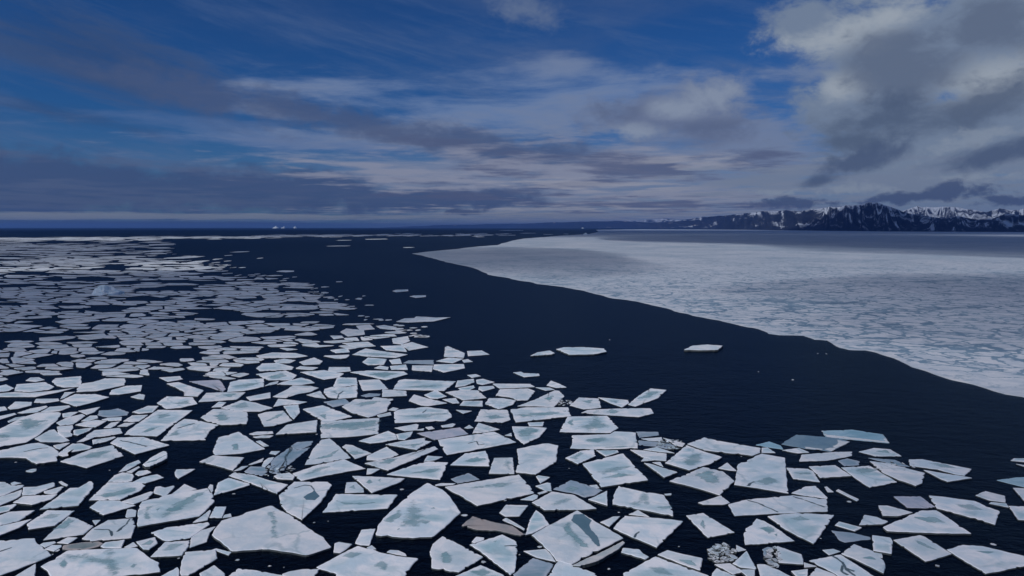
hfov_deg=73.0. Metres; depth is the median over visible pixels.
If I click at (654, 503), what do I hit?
ice floe
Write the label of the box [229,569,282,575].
ice floe
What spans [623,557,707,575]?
ice floe
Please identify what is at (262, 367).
ice floe
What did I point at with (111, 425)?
ice floe
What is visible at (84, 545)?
ice floe
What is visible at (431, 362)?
ice floe
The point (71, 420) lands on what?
ice floe
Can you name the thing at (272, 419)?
ice floe
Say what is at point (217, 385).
ice floe
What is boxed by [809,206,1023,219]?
mountains
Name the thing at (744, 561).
ice floe
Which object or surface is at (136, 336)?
drift ice
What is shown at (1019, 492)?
ice floe
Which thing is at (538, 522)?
ice floe
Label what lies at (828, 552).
ice floe
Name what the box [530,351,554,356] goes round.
ice floe
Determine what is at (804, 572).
ice floe
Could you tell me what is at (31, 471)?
ice floe
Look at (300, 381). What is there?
ice floe
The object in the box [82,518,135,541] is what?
ice floe
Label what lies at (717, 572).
ice floe
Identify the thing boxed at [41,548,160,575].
ice floe
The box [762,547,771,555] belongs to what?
ice floe
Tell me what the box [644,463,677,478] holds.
ice floe
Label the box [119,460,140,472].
ice floe
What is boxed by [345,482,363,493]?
ice floe
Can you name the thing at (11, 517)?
ice floe
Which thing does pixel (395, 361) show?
ice floe
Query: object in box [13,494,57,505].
ice floe
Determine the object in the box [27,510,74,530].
ice floe
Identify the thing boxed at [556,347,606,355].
ice floe
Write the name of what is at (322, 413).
ice floe
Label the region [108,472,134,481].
ice floe
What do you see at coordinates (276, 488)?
ice floe
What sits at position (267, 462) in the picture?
ice floe
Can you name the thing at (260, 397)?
ice floe
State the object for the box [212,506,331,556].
ice floe
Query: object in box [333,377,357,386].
ice floe
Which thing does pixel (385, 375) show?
ice floe
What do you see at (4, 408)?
ice floe
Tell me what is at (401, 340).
ice floe
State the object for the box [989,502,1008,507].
ice floe
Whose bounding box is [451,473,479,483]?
ice floe
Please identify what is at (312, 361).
ice floe
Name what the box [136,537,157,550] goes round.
ice floe
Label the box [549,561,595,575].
ice floe
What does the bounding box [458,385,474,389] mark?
ice floe
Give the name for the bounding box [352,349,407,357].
ice floe
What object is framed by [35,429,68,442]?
ice floe
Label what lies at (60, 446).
ice floe
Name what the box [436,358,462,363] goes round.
ice floe
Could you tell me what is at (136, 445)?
ice floe
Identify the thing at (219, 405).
ice floe
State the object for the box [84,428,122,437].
ice floe
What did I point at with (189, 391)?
ice floe
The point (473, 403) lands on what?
ice floe
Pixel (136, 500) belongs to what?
ice floe
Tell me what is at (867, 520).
ice floe
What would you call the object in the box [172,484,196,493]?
ice floe
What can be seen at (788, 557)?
ice floe
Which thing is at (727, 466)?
ice floe
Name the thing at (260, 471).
ice floe
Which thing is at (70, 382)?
ice floe
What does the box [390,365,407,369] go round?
ice floe
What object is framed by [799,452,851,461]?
ice floe
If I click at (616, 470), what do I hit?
ice floe
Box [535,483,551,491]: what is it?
ice floe
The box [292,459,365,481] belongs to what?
ice floe
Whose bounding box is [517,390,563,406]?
ice floe
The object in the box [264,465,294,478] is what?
brash ice
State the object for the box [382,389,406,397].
ice floe
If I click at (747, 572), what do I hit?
ice floe
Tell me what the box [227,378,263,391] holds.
ice floe
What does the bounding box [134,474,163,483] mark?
ice floe
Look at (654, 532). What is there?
ice floe
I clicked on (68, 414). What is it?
ice floe
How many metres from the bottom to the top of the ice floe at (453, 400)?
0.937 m
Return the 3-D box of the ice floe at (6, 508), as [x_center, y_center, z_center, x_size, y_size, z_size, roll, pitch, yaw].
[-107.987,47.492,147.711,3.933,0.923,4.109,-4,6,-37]
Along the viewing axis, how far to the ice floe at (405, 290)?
655.94 m
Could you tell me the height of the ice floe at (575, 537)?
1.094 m
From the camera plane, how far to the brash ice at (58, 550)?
130.39 m
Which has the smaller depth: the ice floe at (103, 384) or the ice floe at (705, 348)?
the ice floe at (103, 384)
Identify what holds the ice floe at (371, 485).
on the sea water
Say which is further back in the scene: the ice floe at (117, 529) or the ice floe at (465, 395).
the ice floe at (465, 395)
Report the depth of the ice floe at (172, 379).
274.35 m
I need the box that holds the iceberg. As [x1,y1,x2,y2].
[92,285,124,294]
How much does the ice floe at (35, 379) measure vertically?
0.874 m
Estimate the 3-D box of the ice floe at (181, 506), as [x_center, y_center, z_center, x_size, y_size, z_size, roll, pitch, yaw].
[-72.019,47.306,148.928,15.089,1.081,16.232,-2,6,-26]
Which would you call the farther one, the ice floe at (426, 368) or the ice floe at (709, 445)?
the ice floe at (426, 368)
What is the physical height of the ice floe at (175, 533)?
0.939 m
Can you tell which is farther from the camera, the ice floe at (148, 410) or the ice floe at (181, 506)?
the ice floe at (148, 410)
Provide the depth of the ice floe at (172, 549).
128.59 m
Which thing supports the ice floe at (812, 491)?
on the sea water
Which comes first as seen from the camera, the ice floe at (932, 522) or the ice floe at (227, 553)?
the ice floe at (227, 553)
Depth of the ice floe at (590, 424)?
209.31 m
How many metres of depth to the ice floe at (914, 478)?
168.16 m
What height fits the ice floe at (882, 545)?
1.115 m
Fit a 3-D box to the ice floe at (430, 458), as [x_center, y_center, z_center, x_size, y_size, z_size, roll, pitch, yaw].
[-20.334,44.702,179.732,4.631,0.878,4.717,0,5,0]
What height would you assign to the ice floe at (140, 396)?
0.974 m
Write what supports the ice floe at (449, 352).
on the sea water
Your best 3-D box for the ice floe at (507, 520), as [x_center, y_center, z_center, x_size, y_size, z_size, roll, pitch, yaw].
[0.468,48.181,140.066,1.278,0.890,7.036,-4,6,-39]
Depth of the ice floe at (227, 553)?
128.09 m
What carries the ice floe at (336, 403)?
on the sea water
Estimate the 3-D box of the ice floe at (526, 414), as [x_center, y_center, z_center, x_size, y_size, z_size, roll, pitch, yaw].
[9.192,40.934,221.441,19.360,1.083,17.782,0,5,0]
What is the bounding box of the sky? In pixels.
[0,0,1023,227]
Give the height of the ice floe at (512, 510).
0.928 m
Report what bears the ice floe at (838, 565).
on the sea water
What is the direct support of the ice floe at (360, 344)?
on the sea water
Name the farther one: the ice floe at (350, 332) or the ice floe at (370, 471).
the ice floe at (350, 332)
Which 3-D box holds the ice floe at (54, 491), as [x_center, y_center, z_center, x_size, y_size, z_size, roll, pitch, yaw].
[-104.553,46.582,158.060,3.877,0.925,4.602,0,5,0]
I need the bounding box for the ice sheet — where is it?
[413,229,1023,396]
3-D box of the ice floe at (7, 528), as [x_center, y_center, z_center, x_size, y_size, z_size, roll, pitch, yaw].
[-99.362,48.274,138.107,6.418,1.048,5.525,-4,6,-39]
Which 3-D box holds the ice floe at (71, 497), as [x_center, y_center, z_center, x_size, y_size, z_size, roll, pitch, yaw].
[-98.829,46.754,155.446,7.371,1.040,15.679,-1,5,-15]
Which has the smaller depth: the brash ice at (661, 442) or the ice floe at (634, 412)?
the brash ice at (661, 442)
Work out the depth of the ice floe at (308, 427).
205.64 m
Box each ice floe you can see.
[0,384,13,391]
[0,388,74,397]
[0,406,6,411]
[0,412,60,446]
[0,413,16,419]
[0,443,58,464]
[0,482,23,496]
[0,490,22,505]
[0,504,16,513]
[0,510,34,525]
[0,519,31,536]
[0,538,51,575]
[8,402,31,409]
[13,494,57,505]
[14,382,54,392]
[16,564,35,575]
[17,406,47,413]
[22,483,54,495]
[25,469,36,472]
[26,377,43,381]
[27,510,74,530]
[34,399,59,403]
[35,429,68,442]
[39,481,93,510]
[40,541,56,548]
[41,405,70,411]
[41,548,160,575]
[43,487,63,494]
[43,517,93,540]
[45,545,61,552]
[52,376,81,387]
[53,443,69,449]
[56,414,85,425]
[57,425,73,437]
[57,537,77,544]
[58,443,91,457]
[60,392,75,399]
[60,394,108,406]
[60,445,123,468]
[62,412,78,417]
[62,542,102,550]
[73,428,92,435]
[75,420,106,427]
[76,378,125,392]
[78,407,99,414]
[81,415,97,421]
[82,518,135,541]
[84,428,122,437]
[89,482,145,500]
[89,500,135,515]
[92,437,115,444]
[98,408,128,416]
[100,540,124,548]
[102,417,121,421]
[104,421,119,428]
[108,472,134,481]
[109,385,141,394]
[110,437,168,454]
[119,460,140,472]
[122,491,153,504]
[123,415,147,422]
[125,410,192,436]
[125,509,136,517]
[131,394,144,399]
[132,406,158,414]
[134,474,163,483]
[135,470,150,476]
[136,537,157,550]
[137,488,214,527]
[143,451,167,468]
[150,541,189,557]
[151,522,209,541]
[153,486,174,495]
[157,396,197,409]
[159,376,182,381]
[161,419,218,440]
[162,567,179,575]
[167,382,203,396]
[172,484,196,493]
[175,469,195,479]
[180,550,217,575]
[189,380,225,391]
[190,527,215,548]
[193,510,210,523]
[199,392,245,401]
[199,455,243,471]
[199,565,224,575]
[200,409,247,425]
[209,507,226,518]
[211,402,225,407]
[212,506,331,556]
[213,432,264,455]
[213,548,230,555]
[214,478,249,495]
[221,400,272,411]
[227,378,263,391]
[229,472,287,494]
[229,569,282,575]
[244,466,267,475]
[246,392,270,400]
[249,431,272,435]
[256,352,307,358]
[256,363,293,371]
[256,371,296,380]
[258,411,291,426]
[262,457,273,466]
[269,447,308,473]
[273,385,318,397]
[273,399,306,406]
[274,359,295,362]
[274,473,294,480]
[276,420,317,435]
[277,378,314,385]
[279,482,331,520]
[282,569,319,575]
[283,405,299,419]
[291,441,312,449]
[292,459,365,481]
[299,358,322,365]
[300,370,343,379]
[303,405,351,420]
[305,438,350,464]
[307,391,325,398]
[316,546,417,575]
[320,418,379,438]
[322,494,397,512]
[324,386,357,399]
[324,399,349,406]
[328,367,350,372]
[330,348,349,352]
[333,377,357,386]
[333,542,351,553]
[340,328,364,336]
[342,342,375,347]
[342,397,393,417]
[342,444,371,459]
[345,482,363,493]
[350,370,407,380]
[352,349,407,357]
[352,476,404,493]
[355,529,375,546]
[356,325,373,329]
[358,379,387,390]
[359,431,396,443]
[361,393,380,396]
[362,357,386,365]
[365,446,437,470]
[366,447,398,460]
[367,468,380,474]
[376,325,396,329]
[376,483,460,539]
[377,412,391,417]
[380,345,406,351]
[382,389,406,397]
[385,438,431,450]
[387,461,447,479]
[387,550,406,556]
[389,359,401,364]
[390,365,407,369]
[392,336,409,344]
[393,289,407,291]
[393,379,455,391]
[394,407,451,422]
[394,424,418,431]
[396,316,450,322]
[396,431,412,440]
[402,342,427,350]
[404,360,433,364]
[409,395,446,406]
[410,295,425,297]
[412,365,432,371]
[417,427,468,440]
[424,390,446,399]
[424,456,442,461]
[429,536,482,573]
[433,364,464,372]
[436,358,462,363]
[438,432,515,455]
[442,398,459,403]
[444,346,464,357]
[445,390,486,400]
[445,475,533,506]
[450,451,489,466]
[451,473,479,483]
[455,379,474,387]
[457,565,503,575]
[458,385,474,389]
[460,401,482,406]
[462,516,523,536]
[467,350,488,356]
[469,535,517,575]
[472,423,499,433]
[472,537,483,543]
[474,409,510,422]
[476,379,494,384]
[478,386,494,391]
[485,398,515,409]
[489,458,514,474]
[493,384,534,388]
[496,388,534,400]
[499,505,527,516]
[502,518,524,530]
[511,407,570,422]
[512,426,546,444]
[513,372,539,377]
[513,558,553,575]
[516,443,557,474]
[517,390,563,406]
[521,494,537,500]
[523,549,555,562]
[525,510,548,535]
[528,422,543,426]
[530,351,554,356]
[531,510,623,564]
[532,492,596,511]
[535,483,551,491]
[536,475,549,483]
[546,381,566,387]
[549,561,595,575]
[553,480,601,497]
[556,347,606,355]
[560,416,618,433]
[565,449,595,464]
[570,397,600,409]
[570,431,637,449]
[573,541,624,567]
[581,408,653,417]
[582,454,647,487]
[588,491,607,506]
[596,450,618,456]
[598,397,628,407]
[600,516,619,527]
[612,486,672,516]
[613,516,682,548]
[621,548,648,560]
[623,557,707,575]
[628,388,666,406]
[629,510,648,516]
[630,450,666,461]
[636,432,658,437]
[638,440,673,448]
[642,437,661,441]
[644,447,674,453]
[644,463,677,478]
[657,550,702,571]
[663,438,684,446]
[665,445,721,470]
[669,467,734,495]
[684,344,722,351]
[686,513,734,538]
[687,437,760,456]
[698,496,729,505]
[712,568,733,575]
[714,563,740,575]
[718,463,736,471]
[728,495,827,516]
[732,551,755,570]
[734,454,788,493]
[738,569,754,575]
[743,519,794,545]
[757,442,782,449]
[757,564,788,575]
[761,448,774,452]
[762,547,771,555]
[768,513,833,544]
[777,546,803,565]
[781,435,849,451]
[782,448,808,453]
[786,468,819,482]
[791,486,827,498]
[791,569,807,575]
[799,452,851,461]
[809,465,851,478]
[809,555,872,575]
[810,568,835,575]
[822,430,888,443]
[822,549,840,555]
[832,531,870,542]
[835,522,861,531]
[836,489,858,501]
[838,458,859,465]
[841,466,896,487]
[841,544,885,574]
[859,448,901,456]
[859,515,887,525]
[869,458,908,466]
[870,461,924,486]
[872,535,892,555]
[878,505,912,517]
[883,510,970,534]
[893,535,951,562]
[894,496,934,508]
[908,459,971,475]
[924,470,971,482]
[929,496,999,525]
[946,545,1023,574]
[975,491,1005,502]
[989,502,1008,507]
[997,477,1023,487]
[1008,506,1023,520]
[1011,458,1023,461]
[1013,488,1023,501]
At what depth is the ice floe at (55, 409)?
228.97 m
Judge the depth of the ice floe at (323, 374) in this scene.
281.68 m
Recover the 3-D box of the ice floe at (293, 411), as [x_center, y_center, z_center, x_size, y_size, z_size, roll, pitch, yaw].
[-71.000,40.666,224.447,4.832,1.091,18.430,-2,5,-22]
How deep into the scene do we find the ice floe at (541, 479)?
165.15 m
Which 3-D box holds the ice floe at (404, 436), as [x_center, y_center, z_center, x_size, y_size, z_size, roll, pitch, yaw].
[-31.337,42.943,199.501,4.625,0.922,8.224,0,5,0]
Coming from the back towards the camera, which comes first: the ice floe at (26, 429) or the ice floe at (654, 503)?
the ice floe at (26, 429)
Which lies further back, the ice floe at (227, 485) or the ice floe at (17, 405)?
the ice floe at (17, 405)
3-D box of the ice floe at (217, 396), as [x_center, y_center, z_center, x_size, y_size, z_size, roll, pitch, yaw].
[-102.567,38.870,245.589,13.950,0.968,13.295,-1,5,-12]
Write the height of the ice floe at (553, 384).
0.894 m
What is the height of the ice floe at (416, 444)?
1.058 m
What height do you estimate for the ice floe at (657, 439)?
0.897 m
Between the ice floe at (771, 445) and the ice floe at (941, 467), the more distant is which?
the ice floe at (771, 445)
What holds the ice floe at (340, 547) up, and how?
on the sea water
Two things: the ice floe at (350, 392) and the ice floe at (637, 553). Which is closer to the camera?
the ice floe at (637, 553)
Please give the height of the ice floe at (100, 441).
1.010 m
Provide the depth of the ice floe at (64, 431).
203.81 m
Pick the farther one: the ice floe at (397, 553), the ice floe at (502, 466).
the ice floe at (502, 466)
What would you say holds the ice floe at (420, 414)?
on the sea water
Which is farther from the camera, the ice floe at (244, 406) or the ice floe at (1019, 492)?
the ice floe at (244, 406)
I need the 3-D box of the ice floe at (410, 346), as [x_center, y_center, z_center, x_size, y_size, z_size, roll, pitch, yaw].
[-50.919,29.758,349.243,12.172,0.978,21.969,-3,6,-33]
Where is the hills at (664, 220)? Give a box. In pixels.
[633,216,711,221]
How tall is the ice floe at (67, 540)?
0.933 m
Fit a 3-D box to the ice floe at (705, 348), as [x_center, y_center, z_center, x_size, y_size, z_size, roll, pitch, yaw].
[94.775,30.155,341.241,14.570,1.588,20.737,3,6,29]
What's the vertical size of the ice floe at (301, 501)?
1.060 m
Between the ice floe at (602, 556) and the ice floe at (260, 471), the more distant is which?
the ice floe at (260, 471)
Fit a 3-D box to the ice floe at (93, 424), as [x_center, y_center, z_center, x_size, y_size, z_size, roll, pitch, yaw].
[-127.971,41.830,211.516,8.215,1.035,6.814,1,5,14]
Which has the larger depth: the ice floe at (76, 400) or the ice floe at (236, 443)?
the ice floe at (76, 400)
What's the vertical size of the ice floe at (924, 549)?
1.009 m
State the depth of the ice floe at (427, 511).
143.16 m
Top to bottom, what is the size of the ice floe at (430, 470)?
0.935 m
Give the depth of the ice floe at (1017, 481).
163.52 m
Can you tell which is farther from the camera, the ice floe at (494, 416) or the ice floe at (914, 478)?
the ice floe at (494, 416)
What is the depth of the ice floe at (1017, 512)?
145.82 m
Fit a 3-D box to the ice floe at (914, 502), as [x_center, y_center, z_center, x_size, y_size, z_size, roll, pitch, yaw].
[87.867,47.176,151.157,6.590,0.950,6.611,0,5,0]
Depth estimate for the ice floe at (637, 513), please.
144.39 m
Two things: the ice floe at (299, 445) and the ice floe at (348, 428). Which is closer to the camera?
the ice floe at (299, 445)
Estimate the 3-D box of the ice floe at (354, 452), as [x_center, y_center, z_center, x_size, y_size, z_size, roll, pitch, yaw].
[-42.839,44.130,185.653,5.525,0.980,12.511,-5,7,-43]
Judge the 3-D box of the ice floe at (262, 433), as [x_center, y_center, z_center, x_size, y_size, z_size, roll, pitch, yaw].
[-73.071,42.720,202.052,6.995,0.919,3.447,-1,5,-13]
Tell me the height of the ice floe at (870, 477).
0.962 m
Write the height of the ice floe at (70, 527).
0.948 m
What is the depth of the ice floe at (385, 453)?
181.77 m
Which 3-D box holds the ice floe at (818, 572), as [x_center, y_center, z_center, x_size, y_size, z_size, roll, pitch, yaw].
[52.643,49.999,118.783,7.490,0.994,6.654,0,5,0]
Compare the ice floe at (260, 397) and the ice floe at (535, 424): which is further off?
the ice floe at (260, 397)
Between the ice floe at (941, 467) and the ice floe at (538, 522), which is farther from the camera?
the ice floe at (941, 467)
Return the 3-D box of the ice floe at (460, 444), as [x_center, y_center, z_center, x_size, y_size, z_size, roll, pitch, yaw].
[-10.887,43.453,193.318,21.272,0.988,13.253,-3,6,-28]
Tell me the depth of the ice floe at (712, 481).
163.19 m
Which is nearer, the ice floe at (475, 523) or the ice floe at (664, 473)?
the ice floe at (475, 523)
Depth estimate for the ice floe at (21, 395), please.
247.85 m
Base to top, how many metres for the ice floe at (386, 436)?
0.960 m
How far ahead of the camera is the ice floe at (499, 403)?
235.04 m
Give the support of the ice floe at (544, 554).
on the sea water
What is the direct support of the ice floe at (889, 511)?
on the sea water
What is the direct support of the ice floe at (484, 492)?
on the sea water
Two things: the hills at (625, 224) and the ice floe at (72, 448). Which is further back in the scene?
the hills at (625, 224)
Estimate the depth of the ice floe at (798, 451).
185.30 m
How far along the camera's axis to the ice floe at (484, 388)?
257.64 m
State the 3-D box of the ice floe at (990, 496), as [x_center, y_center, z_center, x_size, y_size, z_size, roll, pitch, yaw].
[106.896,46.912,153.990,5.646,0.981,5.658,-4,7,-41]
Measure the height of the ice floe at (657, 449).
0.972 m
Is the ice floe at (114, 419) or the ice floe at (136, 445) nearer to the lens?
the ice floe at (136, 445)
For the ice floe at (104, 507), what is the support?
on the sea water
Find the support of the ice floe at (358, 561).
on the sea water
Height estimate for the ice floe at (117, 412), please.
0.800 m
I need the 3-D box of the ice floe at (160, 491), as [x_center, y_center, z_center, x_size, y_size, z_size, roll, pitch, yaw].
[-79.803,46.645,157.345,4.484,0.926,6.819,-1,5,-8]
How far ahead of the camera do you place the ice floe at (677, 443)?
191.80 m
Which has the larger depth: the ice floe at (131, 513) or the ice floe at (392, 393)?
the ice floe at (392, 393)
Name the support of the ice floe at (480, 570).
on the sea water
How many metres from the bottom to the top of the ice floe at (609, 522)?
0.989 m
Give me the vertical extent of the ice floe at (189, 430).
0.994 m
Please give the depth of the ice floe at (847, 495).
154.68 m
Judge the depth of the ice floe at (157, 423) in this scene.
211.35 m
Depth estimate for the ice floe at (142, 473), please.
168.85 m
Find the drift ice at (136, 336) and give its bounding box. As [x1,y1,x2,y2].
[0,230,1023,568]
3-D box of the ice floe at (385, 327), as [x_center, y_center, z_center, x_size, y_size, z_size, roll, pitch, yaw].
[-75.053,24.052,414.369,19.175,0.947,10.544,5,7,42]
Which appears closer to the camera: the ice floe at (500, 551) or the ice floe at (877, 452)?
the ice floe at (500, 551)
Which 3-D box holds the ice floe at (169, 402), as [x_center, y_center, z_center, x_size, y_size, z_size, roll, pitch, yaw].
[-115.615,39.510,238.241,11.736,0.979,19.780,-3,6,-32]
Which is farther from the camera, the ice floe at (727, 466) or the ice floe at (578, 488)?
the ice floe at (727, 466)
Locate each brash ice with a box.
[14,434,995,569]
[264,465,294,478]
[555,399,571,405]
[656,440,682,449]
[707,542,737,563]
[763,546,782,567]
[864,461,915,469]
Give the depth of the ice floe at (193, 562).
124.15 m
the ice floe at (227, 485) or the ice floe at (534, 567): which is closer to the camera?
the ice floe at (534, 567)
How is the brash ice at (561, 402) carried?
on the sea water
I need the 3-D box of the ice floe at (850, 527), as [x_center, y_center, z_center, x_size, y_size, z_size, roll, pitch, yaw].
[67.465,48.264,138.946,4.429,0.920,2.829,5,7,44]
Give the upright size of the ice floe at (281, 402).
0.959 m
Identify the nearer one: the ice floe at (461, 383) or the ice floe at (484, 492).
the ice floe at (484, 492)
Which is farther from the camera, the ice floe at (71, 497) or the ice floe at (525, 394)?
the ice floe at (525, 394)
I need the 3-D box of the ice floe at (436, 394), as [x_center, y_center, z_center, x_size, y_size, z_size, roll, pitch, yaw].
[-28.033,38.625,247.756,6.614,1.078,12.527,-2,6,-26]
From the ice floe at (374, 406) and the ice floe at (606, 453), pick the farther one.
the ice floe at (374, 406)
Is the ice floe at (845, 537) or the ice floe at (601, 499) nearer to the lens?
the ice floe at (845, 537)
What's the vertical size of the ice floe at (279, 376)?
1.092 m
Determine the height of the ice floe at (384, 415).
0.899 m
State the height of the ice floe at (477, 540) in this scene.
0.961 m
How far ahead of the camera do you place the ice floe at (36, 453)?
182.94 m
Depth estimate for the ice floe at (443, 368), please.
295.92 m
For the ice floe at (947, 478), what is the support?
on the sea water
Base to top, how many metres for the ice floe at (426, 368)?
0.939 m
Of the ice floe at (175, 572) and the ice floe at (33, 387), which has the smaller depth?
the ice floe at (175, 572)
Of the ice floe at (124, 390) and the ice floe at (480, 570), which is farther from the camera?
the ice floe at (124, 390)
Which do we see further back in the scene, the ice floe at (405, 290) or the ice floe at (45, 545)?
the ice floe at (405, 290)
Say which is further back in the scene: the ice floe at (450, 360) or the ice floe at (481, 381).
the ice floe at (450, 360)
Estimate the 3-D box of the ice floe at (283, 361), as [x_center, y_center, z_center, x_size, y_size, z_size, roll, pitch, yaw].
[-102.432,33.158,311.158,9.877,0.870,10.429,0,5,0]
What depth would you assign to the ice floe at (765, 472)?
167.75 m
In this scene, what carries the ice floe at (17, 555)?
on the sea water
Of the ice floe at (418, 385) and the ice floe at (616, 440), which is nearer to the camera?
the ice floe at (616, 440)
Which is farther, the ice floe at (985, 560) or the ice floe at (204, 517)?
the ice floe at (204, 517)
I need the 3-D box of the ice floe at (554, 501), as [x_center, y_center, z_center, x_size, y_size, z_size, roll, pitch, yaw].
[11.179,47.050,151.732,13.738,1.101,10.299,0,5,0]
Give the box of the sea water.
[0,228,1023,575]
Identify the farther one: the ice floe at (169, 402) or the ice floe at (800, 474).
the ice floe at (169, 402)
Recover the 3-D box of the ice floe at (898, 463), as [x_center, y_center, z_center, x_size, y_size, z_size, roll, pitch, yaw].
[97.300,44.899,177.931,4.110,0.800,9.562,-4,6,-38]
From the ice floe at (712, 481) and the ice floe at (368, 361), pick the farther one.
the ice floe at (368, 361)
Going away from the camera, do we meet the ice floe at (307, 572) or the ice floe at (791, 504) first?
the ice floe at (307, 572)
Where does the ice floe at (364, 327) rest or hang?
on the sea water
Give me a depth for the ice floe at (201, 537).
133.74 m
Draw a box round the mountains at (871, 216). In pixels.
[668,202,1023,231]
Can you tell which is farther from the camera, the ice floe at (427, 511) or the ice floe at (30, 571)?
the ice floe at (427, 511)
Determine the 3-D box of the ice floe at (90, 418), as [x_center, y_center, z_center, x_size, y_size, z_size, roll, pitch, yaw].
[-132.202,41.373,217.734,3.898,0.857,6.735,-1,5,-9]
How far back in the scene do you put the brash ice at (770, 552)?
125.30 m
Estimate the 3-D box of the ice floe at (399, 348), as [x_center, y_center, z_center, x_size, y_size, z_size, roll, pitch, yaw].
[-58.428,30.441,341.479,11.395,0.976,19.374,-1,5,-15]
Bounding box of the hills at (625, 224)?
[384,221,702,228]
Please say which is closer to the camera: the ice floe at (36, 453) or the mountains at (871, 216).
the ice floe at (36, 453)
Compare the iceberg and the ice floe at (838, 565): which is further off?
the iceberg
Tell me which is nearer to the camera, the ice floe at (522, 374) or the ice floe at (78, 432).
the ice floe at (78, 432)
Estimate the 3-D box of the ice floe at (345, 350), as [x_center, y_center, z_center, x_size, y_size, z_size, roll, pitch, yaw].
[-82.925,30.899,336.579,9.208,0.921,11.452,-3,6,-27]
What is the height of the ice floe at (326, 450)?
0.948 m
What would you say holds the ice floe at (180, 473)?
on the sea water
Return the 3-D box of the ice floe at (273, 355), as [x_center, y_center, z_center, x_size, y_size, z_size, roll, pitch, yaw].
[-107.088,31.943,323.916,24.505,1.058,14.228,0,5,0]
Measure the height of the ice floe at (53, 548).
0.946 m
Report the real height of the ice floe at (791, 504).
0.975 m
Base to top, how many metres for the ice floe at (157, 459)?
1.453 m
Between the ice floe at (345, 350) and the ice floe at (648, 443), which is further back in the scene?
the ice floe at (345, 350)
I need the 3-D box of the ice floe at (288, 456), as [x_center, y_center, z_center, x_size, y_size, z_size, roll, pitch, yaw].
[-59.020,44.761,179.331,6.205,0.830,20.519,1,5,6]
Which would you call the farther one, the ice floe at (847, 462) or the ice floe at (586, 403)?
the ice floe at (586, 403)
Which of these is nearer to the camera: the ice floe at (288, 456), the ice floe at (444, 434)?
the ice floe at (288, 456)
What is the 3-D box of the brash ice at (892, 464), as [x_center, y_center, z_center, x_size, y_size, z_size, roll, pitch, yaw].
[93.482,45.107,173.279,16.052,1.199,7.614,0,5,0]
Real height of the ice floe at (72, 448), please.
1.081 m
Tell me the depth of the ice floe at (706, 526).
138.64 m
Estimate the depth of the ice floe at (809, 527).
139.96 m
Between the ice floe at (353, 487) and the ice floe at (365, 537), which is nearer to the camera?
the ice floe at (365, 537)
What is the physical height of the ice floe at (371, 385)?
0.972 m
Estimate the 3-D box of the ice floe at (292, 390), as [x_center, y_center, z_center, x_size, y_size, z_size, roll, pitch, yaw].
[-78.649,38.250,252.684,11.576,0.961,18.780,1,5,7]
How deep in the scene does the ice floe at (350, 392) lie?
250.45 m
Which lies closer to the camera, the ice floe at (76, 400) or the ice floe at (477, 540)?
the ice floe at (477, 540)
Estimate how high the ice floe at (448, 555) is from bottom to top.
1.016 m
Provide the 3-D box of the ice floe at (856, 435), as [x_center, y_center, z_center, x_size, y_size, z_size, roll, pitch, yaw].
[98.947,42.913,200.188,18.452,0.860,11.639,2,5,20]
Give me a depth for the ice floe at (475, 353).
328.64 m
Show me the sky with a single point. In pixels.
(114, 113)
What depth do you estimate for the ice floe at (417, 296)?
598.71 m
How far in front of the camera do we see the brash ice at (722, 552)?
127.02 m
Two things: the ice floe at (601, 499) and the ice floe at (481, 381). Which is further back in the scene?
the ice floe at (481, 381)
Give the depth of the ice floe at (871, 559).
125.53 m
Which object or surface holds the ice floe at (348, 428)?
on the sea water
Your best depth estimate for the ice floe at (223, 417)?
217.63 m
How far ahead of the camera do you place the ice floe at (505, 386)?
260.52 m
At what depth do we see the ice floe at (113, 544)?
130.49 m
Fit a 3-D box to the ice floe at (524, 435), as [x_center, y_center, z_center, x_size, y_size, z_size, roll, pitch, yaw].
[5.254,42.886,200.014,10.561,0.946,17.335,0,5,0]
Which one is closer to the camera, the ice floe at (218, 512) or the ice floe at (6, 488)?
the ice floe at (218, 512)
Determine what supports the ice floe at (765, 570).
on the sea water
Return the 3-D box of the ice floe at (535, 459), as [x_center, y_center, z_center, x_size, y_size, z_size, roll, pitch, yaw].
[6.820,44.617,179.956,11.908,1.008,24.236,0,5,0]
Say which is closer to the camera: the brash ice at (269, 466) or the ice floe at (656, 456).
the brash ice at (269, 466)
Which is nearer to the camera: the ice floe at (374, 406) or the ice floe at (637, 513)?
the ice floe at (637, 513)
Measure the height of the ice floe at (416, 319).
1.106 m
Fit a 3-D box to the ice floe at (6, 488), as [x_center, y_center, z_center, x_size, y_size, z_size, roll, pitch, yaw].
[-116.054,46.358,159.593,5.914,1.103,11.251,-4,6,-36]
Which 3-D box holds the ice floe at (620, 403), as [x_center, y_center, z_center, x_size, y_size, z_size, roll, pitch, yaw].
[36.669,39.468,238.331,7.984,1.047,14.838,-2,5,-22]
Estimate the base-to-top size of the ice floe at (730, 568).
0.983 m
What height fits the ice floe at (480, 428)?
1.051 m
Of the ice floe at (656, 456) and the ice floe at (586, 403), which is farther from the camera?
the ice floe at (586, 403)
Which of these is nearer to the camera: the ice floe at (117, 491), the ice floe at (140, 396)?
the ice floe at (117, 491)
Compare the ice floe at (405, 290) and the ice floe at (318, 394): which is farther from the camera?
the ice floe at (405, 290)
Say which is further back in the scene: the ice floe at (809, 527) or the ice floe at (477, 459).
the ice floe at (477, 459)
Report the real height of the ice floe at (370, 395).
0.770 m
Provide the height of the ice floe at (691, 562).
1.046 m
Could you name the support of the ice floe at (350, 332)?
on the sea water

